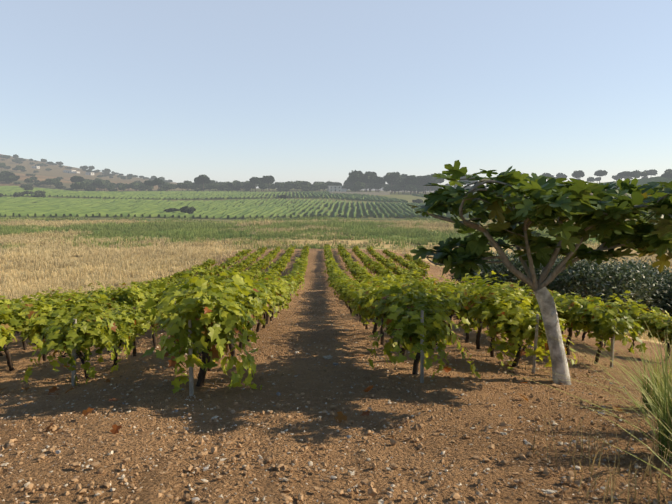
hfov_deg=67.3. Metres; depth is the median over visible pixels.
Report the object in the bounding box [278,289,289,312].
vine
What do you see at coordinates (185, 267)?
grass patch
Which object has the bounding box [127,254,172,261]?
grass patch
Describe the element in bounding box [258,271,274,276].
vine
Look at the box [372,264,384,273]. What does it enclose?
vine
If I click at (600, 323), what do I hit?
vine
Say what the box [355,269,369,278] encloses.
vine
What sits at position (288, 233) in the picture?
reed patch
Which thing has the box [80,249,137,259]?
grass patch
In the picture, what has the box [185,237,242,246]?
dry grass
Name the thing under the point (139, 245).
dry grass
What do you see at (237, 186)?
tree
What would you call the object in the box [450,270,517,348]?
vine
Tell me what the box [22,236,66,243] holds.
grass patch
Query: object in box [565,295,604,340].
vine
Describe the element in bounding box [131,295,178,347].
vine
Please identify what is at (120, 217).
reed patch
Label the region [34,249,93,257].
grass patch
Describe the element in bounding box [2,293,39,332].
vine
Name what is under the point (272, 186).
tree
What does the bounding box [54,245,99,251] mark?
grass patch
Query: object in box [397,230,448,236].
reed patch
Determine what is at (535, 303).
vine
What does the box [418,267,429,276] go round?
vine
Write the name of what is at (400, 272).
vine
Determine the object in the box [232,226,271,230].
reed patch
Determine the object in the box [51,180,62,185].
tree
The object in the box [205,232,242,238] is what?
reed patch
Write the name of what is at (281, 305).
vine
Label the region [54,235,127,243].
reed patch
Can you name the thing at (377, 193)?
terrace stone wall
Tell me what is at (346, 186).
tree
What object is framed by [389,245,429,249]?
grass patch
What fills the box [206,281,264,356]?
vine
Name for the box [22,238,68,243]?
grass patch
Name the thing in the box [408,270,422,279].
vine
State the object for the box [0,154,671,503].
ground
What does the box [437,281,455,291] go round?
vine
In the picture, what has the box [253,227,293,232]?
reed patch
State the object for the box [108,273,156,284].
grass patch
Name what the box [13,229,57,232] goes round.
reed patch
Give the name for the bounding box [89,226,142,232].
reed patch
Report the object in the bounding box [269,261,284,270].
vine
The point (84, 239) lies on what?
grass patch
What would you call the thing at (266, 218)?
reed patch
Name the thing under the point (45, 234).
reed patch
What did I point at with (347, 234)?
reed patch
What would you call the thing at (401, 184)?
tree
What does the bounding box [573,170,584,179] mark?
tree
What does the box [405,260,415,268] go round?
vine
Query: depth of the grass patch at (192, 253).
69.94 m
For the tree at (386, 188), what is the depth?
454.51 m
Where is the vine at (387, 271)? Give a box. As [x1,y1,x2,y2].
[379,268,393,276]
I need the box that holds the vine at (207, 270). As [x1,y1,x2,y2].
[200,267,213,274]
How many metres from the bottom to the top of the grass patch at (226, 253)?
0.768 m
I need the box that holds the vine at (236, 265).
[233,263,243,269]
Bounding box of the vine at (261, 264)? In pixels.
[255,261,265,271]
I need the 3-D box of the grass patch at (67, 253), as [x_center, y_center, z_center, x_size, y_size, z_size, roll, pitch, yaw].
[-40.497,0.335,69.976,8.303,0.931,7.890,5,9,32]
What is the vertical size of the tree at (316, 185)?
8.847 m
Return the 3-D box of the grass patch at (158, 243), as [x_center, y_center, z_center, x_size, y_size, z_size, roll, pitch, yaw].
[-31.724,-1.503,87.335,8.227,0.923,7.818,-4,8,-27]
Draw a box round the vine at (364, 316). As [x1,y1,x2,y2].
[350,281,381,332]
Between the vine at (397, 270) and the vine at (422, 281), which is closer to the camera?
the vine at (422, 281)
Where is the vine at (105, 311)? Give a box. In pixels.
[90,308,109,344]
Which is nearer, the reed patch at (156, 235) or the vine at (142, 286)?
the vine at (142, 286)
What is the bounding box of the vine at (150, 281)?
[142,278,157,285]
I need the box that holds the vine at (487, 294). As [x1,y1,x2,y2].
[455,270,526,356]
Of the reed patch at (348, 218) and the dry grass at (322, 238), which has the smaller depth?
the dry grass at (322, 238)
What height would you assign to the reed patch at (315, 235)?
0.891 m
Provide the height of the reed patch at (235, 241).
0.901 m
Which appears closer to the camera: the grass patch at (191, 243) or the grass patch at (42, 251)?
the grass patch at (42, 251)
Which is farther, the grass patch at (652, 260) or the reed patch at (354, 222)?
the reed patch at (354, 222)
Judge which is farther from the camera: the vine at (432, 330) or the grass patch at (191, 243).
the grass patch at (191, 243)
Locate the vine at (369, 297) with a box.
[359,277,409,344]
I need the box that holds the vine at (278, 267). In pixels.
[272,264,282,274]
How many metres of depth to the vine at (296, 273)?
33.88 m
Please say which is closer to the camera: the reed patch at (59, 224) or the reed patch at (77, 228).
the reed patch at (77, 228)
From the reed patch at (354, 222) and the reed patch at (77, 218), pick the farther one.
the reed patch at (77, 218)
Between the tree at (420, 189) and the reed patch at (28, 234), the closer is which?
the reed patch at (28, 234)
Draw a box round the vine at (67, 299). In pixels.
[48,291,110,317]
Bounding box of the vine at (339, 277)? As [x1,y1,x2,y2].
[328,275,351,301]
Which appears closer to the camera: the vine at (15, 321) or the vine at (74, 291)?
the vine at (15, 321)
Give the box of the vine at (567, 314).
[533,291,610,354]
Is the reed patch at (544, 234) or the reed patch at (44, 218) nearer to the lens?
the reed patch at (544, 234)
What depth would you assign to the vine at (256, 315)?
11.23 m
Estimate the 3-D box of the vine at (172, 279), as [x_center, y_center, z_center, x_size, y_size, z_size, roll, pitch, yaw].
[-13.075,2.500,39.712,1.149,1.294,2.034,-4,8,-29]
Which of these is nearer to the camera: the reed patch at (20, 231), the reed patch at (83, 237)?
the reed patch at (83, 237)
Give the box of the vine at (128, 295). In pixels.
[100,282,148,309]
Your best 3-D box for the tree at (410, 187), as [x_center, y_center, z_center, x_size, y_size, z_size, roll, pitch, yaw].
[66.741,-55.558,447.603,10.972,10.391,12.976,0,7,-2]
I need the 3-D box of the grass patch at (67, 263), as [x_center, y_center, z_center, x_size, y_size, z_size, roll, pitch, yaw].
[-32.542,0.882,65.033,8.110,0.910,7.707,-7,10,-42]
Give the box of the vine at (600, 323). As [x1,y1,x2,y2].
[569,294,647,362]
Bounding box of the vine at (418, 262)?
[416,258,422,264]
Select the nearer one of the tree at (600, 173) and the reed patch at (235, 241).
the reed patch at (235, 241)
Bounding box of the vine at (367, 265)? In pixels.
[365,261,372,272]
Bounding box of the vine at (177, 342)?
[154,307,246,370]
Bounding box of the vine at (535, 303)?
[530,294,579,342]
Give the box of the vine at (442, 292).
[430,275,467,335]
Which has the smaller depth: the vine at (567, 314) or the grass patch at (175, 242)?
the vine at (567, 314)
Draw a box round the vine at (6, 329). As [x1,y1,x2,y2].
[0,300,16,347]
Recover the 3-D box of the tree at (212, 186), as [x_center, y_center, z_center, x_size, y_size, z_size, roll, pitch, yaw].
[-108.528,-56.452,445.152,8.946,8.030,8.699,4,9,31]
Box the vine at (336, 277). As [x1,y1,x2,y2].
[330,273,345,283]
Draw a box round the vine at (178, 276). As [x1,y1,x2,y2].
[171,273,182,279]
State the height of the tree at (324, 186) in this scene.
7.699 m
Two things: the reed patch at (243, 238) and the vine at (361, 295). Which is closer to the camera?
the vine at (361, 295)
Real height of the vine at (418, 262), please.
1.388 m
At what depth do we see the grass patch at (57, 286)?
43.34 m
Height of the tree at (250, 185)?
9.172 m
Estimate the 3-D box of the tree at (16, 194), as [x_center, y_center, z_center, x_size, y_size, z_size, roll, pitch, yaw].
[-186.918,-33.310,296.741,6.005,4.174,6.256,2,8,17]
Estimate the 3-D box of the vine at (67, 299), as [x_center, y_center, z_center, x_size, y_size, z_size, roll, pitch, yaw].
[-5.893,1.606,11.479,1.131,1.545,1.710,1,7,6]
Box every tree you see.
[7,175,19,183]
[13,192,24,196]
[15,165,25,169]
[20,184,31,187]
[23,191,33,193]
[24,178,33,182]
[32,193,45,196]
[44,178,54,187]
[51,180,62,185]
[55,185,65,189]
[70,175,84,182]
[70,182,82,190]
[75,182,88,190]
[84,187,95,190]
[93,181,101,190]
[96,180,105,190]
[118,183,129,187]
[130,182,141,190]
[139,184,148,190]
[144,180,155,188]
[153,178,164,187]
[162,185,170,190]
[163,208,178,211]
[177,182,187,190]
[179,206,195,213]
[194,177,202,186]
[197,174,210,190]
[208,184,217,189]
[218,184,228,188]
[234,184,241,188]
[245,182,254,191]
[249,177,260,191]
[258,183,268,190]
[262,175,274,190]
[269,183,275,188]
[276,183,283,191]
[278,195,287,198]
[293,183,301,189]
[311,183,319,188]
[320,184,327,191]
[342,184,351,191]
[347,173,361,181]
[349,170,362,191]
[354,181,365,191]
[360,173,373,191]
[369,176,384,191]
[369,182,381,191]
[382,186,390,190]
[383,172,401,192]
[387,178,402,192]
[390,185,400,190]
[397,181,407,193]
[403,175,417,193]
[405,184,417,194]
[406,160,671,384]
[410,176,421,193]
[412,199,422,202]
[416,175,429,193]
[417,186,425,193]
[425,175,438,193]
[428,186,441,191]
[431,173,444,183]
[446,257,507,286]
[459,174,470,192]
[473,246,564,294]
[518,253,582,296]
[540,248,664,313]
[542,173,554,177]
[556,173,566,177]
[570,258,671,317]
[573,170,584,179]
[587,177,594,181]
[594,170,607,182]
[605,253,671,312]
[617,172,624,179]
[625,171,633,175]
[640,172,648,177]
[643,170,652,177]
[647,268,671,318]
[661,170,671,177]
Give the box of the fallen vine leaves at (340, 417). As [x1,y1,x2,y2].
[0,352,621,433]
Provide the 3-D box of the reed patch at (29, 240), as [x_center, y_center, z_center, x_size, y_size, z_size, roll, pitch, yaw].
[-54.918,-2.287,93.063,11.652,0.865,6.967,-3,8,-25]
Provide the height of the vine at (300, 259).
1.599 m
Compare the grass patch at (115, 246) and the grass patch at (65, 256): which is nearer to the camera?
the grass patch at (65, 256)
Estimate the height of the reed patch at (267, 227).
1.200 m
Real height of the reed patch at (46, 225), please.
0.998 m
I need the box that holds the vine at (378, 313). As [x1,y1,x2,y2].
[370,285,413,351]
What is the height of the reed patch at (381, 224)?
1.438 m
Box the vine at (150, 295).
[107,288,157,303]
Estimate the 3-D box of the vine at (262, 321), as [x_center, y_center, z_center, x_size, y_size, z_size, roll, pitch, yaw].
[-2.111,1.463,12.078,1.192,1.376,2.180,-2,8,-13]
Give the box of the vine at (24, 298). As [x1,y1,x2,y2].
[3,293,46,349]
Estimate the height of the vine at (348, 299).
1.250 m
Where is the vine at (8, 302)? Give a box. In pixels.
[0,295,24,355]
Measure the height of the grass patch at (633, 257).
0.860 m
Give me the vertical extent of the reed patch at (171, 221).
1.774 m
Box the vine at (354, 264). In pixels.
[347,262,359,276]
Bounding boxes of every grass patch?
[0,248,30,254]
[0,251,34,260]
[0,252,44,262]
[0,259,45,272]
[0,269,24,278]
[0,271,75,286]
[0,275,29,287]
[0,281,20,290]
[0,281,27,291]
[0,284,33,292]
[0,288,23,296]
[0,293,15,298]
[1,244,56,250]
[1,247,24,251]
[1,248,60,256]
[1,255,59,265]
[1,268,73,287]
[1,284,30,293]
[1,288,42,298]
[3,239,34,243]
[7,236,39,240]
[13,265,64,275]
[16,283,52,293]
[18,246,65,252]
[19,279,59,287]
[19,285,68,297]
[20,250,82,260]
[21,256,86,266]
[21,280,60,291]
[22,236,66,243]
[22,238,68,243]
[22,241,60,247]
[24,283,70,295]
[27,261,111,278]
[29,257,69,269]
[31,246,88,255]
[31,275,94,285]
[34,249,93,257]
[36,279,68,287]
[37,239,78,244]
[40,267,112,280]
[51,255,120,267]
[51,275,93,287]
[52,241,90,247]
[53,284,90,292]
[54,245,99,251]
[54,268,148,284]
[55,242,121,248]
[56,235,98,242]
[59,279,104,289]
[62,278,113,289]
[62,286,105,293]
[63,258,114,268]
[63,262,136,275]
[70,247,109,255]
[73,277,116,287]
[75,247,128,252]
[80,236,126,243]
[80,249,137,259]
[81,238,124,245]
[86,242,144,248]
[87,280,126,290]
[90,254,145,263]
[91,256,149,266]
[93,264,159,278]
[97,248,149,256]
[100,278,142,286]
[104,249,165,259]
[105,266,181,282]
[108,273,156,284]
[110,246,157,251]
[111,259,173,272]
[114,256,182,265]
[115,239,161,243]
[124,247,160,253]
[124,277,155,286]
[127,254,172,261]
[129,241,178,248]
[131,244,170,251]
[132,274,170,282]
[140,259,217,275]
[140,260,201,269]
[147,247,193,257]
[151,246,201,253]
[159,240,197,246]
[161,256,211,266]
[162,248,214,257]
[163,244,211,250]
[166,240,208,245]
[171,255,226,266]
[173,250,230,259]
[175,243,220,249]
[190,247,236,253]
[199,246,237,258]
[206,243,252,250]
[383,247,412,253]
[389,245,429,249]
[603,256,653,262]
[614,256,655,259]
[624,330,664,341]
[627,332,656,340]
[634,258,671,267]
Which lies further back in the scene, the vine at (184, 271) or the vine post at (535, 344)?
the vine at (184, 271)
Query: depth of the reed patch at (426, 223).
141.35 m
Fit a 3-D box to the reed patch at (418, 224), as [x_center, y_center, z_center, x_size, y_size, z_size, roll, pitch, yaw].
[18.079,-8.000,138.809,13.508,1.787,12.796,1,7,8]
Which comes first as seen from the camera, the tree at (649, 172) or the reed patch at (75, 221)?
the reed patch at (75, 221)
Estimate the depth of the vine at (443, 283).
28.93 m
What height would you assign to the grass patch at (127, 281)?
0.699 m
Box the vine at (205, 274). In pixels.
[197,270,209,278]
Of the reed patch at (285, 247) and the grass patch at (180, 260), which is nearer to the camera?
the grass patch at (180, 260)
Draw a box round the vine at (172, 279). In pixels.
[164,276,175,282]
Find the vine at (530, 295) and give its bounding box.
[509,280,560,321]
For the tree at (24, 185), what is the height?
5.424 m
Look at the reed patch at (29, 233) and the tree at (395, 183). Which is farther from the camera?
the tree at (395, 183)
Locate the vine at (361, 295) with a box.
[351,275,397,337]
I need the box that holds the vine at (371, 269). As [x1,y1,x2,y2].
[369,263,379,275]
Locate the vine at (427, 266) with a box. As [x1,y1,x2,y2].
[420,262,430,269]
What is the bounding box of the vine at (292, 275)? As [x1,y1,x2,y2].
[286,273,301,291]
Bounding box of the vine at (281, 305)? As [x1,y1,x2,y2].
[269,292,286,317]
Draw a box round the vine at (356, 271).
[352,268,365,278]
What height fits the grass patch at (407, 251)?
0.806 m
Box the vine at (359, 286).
[342,281,373,325]
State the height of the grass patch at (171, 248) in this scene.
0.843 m
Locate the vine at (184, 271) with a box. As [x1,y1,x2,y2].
[181,269,193,275]
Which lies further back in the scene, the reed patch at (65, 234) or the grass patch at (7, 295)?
the reed patch at (65, 234)
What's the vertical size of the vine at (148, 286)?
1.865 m
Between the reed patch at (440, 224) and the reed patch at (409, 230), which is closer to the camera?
the reed patch at (409, 230)
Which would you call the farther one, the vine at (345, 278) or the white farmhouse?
the white farmhouse
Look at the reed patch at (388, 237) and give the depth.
96.27 m
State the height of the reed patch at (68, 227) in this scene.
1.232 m
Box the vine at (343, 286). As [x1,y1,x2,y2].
[337,277,360,312]
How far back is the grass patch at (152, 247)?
79.78 m
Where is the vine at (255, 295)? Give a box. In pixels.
[239,283,269,348]
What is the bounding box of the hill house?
[63,170,79,172]
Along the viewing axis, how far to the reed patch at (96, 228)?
120.58 m
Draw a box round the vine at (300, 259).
[295,257,306,263]
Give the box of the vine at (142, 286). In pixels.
[133,281,146,289]
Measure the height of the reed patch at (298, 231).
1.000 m
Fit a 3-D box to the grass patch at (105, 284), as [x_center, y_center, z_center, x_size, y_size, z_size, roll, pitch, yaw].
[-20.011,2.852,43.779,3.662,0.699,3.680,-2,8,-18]
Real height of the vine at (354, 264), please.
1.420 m
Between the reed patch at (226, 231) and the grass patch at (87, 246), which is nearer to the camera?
the grass patch at (87, 246)
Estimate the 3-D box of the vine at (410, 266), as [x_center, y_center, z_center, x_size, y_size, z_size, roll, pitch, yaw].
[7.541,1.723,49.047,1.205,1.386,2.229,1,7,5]
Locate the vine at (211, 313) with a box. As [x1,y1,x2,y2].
[140,266,261,392]
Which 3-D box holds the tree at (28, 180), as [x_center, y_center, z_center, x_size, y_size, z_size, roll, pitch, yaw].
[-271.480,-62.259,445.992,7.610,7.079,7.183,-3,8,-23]
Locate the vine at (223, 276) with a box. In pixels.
[214,271,228,279]
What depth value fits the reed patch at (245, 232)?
106.41 m
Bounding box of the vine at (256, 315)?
[245,297,275,340]
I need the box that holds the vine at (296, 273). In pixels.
[294,271,304,284]
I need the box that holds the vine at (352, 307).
[350,294,370,328]
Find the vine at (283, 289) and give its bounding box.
[256,276,289,323]
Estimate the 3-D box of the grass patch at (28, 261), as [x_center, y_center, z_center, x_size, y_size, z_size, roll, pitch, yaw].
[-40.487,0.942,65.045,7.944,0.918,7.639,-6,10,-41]
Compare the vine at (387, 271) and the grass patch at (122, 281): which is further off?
the grass patch at (122, 281)
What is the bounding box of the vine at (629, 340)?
[583,311,631,345]
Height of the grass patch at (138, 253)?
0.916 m
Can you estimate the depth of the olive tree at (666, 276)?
37.98 m
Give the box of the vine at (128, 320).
[84,306,139,366]
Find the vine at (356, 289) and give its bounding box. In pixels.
[347,276,374,321]
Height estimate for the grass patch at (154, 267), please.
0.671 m
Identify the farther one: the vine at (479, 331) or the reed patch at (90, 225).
the reed patch at (90, 225)
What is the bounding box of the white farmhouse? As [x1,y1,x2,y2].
[327,186,346,191]
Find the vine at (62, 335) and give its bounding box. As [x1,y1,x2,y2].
[11,294,134,384]
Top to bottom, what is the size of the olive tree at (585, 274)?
4.706 m
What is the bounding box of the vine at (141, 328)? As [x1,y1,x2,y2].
[103,297,161,356]
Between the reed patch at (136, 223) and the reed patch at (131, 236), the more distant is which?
the reed patch at (136, 223)
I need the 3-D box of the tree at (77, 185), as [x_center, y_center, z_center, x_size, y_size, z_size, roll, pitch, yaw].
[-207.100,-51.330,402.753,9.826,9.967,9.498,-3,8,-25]
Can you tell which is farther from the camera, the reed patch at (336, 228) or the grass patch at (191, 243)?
the reed patch at (336, 228)
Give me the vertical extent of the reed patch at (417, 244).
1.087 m
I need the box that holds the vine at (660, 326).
[629,311,671,360]
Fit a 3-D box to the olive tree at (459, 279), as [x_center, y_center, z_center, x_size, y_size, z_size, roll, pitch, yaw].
[10.184,1.660,35.810,5.150,3.815,4.780,3,8,19]
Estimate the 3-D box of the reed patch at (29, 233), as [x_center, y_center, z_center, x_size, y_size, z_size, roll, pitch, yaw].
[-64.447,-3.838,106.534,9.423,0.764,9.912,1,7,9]
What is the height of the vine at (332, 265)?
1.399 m
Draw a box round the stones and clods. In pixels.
[0,292,671,503]
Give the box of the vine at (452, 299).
[437,287,489,342]
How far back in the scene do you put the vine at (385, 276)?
23.93 m
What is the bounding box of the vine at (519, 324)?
[459,294,577,369]
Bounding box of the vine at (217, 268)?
[212,266,221,274]
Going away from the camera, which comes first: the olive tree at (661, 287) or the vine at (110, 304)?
the vine at (110, 304)
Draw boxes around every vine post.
[71,319,76,385]
[188,319,193,395]
[420,310,423,382]
[532,314,538,373]
[610,319,615,367]
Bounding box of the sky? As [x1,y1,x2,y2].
[0,0,671,187]
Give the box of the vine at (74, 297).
[44,290,77,303]
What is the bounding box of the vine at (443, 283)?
[440,279,455,286]
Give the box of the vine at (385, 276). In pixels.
[381,274,398,286]
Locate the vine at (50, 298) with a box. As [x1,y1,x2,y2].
[22,287,63,304]
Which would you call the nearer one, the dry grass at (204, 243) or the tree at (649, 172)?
the dry grass at (204, 243)
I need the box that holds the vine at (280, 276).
[275,275,298,297]
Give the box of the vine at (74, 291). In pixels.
[64,286,84,297]
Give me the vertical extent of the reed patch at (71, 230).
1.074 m
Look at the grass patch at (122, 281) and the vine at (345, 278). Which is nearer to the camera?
the vine at (345, 278)
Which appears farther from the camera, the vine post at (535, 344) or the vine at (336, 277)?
the vine at (336, 277)
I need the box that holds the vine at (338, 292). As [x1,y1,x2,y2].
[332,278,347,307]
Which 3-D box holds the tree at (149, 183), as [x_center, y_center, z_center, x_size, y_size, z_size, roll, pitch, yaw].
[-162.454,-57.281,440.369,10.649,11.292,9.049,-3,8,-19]
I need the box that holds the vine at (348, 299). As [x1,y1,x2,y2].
[340,284,357,315]
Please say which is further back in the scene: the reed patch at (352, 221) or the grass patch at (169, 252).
the reed patch at (352, 221)
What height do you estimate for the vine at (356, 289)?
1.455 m
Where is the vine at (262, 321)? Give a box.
[239,285,272,330]
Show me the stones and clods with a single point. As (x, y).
(372, 492)
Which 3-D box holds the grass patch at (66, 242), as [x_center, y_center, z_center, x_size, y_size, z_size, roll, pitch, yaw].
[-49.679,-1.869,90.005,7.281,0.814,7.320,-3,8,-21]
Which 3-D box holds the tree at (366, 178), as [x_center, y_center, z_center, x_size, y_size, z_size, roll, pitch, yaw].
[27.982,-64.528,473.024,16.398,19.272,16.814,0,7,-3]
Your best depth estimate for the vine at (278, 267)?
42.80 m
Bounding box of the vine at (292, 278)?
[273,277,298,306]
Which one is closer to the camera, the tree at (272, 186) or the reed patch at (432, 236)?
the reed patch at (432, 236)
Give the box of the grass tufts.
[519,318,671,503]
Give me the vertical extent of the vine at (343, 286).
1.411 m
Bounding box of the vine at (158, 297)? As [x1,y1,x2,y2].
[144,288,165,327]
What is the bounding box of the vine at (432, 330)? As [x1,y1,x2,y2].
[366,288,481,377]
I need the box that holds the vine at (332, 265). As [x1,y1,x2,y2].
[326,263,339,267]
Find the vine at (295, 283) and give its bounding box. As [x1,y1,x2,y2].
[282,282,296,308]
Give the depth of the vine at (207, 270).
42.56 m
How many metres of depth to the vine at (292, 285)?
18.40 m
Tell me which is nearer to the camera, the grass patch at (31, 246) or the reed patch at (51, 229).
the grass patch at (31, 246)
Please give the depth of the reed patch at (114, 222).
138.97 m
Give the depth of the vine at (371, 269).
45.20 m
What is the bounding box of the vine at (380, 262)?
[369,260,382,268]
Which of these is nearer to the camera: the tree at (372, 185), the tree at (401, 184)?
the tree at (401, 184)
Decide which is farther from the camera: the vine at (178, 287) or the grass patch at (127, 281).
the grass patch at (127, 281)
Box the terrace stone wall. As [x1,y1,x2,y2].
[329,191,389,194]
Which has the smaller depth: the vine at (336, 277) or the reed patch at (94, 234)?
the vine at (336, 277)
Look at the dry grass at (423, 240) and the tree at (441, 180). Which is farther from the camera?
the tree at (441, 180)
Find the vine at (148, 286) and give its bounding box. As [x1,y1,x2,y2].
[131,277,167,293]
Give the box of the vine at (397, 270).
[394,268,406,274]
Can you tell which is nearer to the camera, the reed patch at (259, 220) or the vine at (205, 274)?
the vine at (205, 274)
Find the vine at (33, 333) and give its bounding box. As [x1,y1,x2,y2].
[17,293,76,360]
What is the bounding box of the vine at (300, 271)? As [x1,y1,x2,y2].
[288,269,305,277]
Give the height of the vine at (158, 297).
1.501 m
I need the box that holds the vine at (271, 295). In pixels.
[240,275,279,331]
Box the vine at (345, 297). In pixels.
[341,282,361,318]
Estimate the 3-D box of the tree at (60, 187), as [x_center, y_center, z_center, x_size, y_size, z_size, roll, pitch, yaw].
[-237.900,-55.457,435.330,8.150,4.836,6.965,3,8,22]
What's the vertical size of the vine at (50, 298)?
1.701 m
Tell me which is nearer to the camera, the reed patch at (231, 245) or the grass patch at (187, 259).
the grass patch at (187, 259)
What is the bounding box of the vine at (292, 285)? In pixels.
[268,276,293,311]
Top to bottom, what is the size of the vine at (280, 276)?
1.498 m
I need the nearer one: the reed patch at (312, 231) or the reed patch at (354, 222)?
the reed patch at (312, 231)
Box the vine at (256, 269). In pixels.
[248,266,258,278]
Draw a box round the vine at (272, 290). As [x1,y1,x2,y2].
[251,281,283,327]
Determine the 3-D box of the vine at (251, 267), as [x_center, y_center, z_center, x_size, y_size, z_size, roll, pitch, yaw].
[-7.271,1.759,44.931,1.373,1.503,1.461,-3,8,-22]
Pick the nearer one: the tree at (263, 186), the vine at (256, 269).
the vine at (256, 269)
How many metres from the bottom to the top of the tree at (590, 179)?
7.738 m
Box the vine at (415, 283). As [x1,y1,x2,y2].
[395,271,435,293]
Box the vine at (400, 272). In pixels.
[398,268,408,277]
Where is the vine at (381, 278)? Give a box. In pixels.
[370,276,389,286]
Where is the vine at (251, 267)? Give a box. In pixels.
[248,263,260,272]
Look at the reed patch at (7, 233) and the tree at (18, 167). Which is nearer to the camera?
the reed patch at (7, 233)
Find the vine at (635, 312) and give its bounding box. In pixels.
[600,290,669,351]
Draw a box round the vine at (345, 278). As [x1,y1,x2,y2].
[331,276,353,291]
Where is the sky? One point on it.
(178, 91)
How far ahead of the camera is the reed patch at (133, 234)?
105.28 m
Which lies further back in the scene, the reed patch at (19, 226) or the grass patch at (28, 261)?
the reed patch at (19, 226)
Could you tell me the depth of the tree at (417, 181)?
442.82 m
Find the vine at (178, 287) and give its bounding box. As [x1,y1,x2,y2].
[157,280,211,301]
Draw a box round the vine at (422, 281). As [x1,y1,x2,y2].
[414,276,440,287]
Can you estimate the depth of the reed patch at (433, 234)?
105.55 m
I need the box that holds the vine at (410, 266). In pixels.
[408,263,419,270]
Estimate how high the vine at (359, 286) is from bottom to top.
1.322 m
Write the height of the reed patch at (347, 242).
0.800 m
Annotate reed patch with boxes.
[0,216,30,219]
[0,230,18,235]
[0,239,55,246]
[1,224,41,229]
[2,231,35,235]
[2,237,69,243]
[2,242,25,250]
[3,228,38,233]
[4,232,59,236]
[9,222,63,226]
[13,217,50,220]
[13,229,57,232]
[15,225,52,229]
[20,242,89,247]
[26,234,77,239]
[27,226,68,230]
[27,232,62,237]
[29,224,66,228]
[31,216,69,220]
[31,234,92,237]
[36,229,89,234]
[38,221,88,226]
[40,235,78,241]
[43,243,93,251]
[50,216,87,219]
[52,224,89,230]
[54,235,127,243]
[57,225,115,231]
[65,219,88,222]
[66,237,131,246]
[68,222,109,226]
[69,231,127,237]
[71,223,110,227]
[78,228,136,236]
[80,226,118,231]
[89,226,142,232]
[92,231,144,236]
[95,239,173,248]
[96,234,152,240]
[97,219,144,225]
[104,221,146,226]
[108,216,145,219]
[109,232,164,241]
[110,222,146,227]
[129,223,171,228]
[132,217,174,221]
[132,237,184,243]
[135,232,181,238]
[136,220,191,226]
[147,219,190,224]
[156,216,192,220]
[156,240,188,246]
[157,229,210,235]
[166,230,218,236]
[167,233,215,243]
[184,218,218,221]
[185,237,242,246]
[189,228,224,233]
[191,237,216,242]
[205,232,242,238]
[213,225,260,230]
[216,242,283,248]
[219,226,256,233]
[221,236,266,242]
[222,237,275,245]
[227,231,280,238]
[230,218,271,223]
[230,228,287,234]
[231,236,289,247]
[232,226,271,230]
[234,221,270,226]
[237,234,284,240]
[238,218,273,223]
[246,215,288,220]
[247,221,302,226]
[249,230,281,234]
[250,224,287,228]
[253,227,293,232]
[255,231,291,237]
[260,241,314,249]
[261,240,299,248]
[263,236,311,242]
[267,231,323,236]
[269,226,312,230]
[271,225,303,228]
[272,233,312,239]
[273,217,310,221]
[283,227,323,234]
[292,221,344,226]
[293,222,332,226]
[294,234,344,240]
[295,229,329,232]
[296,231,339,238]
[300,215,327,218]
[300,242,345,248]
[302,225,334,229]
[303,215,348,221]
[303,225,348,233]
[306,226,345,229]
[312,222,358,228]
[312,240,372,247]
[313,220,362,226]
[323,217,360,219]
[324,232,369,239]
[325,220,372,225]
[327,231,373,238]
[327,235,387,243]
[328,219,370,224]
[338,227,383,234]
[343,243,382,247]
[351,228,398,233]
[352,230,391,237]
[355,222,394,226]
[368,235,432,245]
[369,234,403,240]
[379,221,423,226]
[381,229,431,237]
[381,242,425,249]
[391,228,425,233]
[393,226,440,232]
[393,231,449,239]
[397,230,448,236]
[401,237,438,245]
[403,235,448,241]
[406,217,439,219]
[411,221,438,225]
[426,222,452,227]
[430,230,469,237]
[430,233,466,240]
[439,229,473,234]
[539,231,549,235]
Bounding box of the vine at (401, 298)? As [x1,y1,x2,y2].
[366,280,469,355]
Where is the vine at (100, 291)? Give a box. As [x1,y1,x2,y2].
[85,281,114,308]
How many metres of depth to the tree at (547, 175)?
497.80 m
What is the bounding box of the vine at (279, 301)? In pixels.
[254,272,285,320]
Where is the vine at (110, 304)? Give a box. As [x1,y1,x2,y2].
[97,295,130,316]
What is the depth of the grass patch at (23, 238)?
95.57 m
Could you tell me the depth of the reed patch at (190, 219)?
177.44 m
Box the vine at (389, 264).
[386,262,395,268]
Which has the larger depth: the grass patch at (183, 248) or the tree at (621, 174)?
the tree at (621, 174)
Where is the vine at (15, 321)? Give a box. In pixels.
[0,299,52,370]
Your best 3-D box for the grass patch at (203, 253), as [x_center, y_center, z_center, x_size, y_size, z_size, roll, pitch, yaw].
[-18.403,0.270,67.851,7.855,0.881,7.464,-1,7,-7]

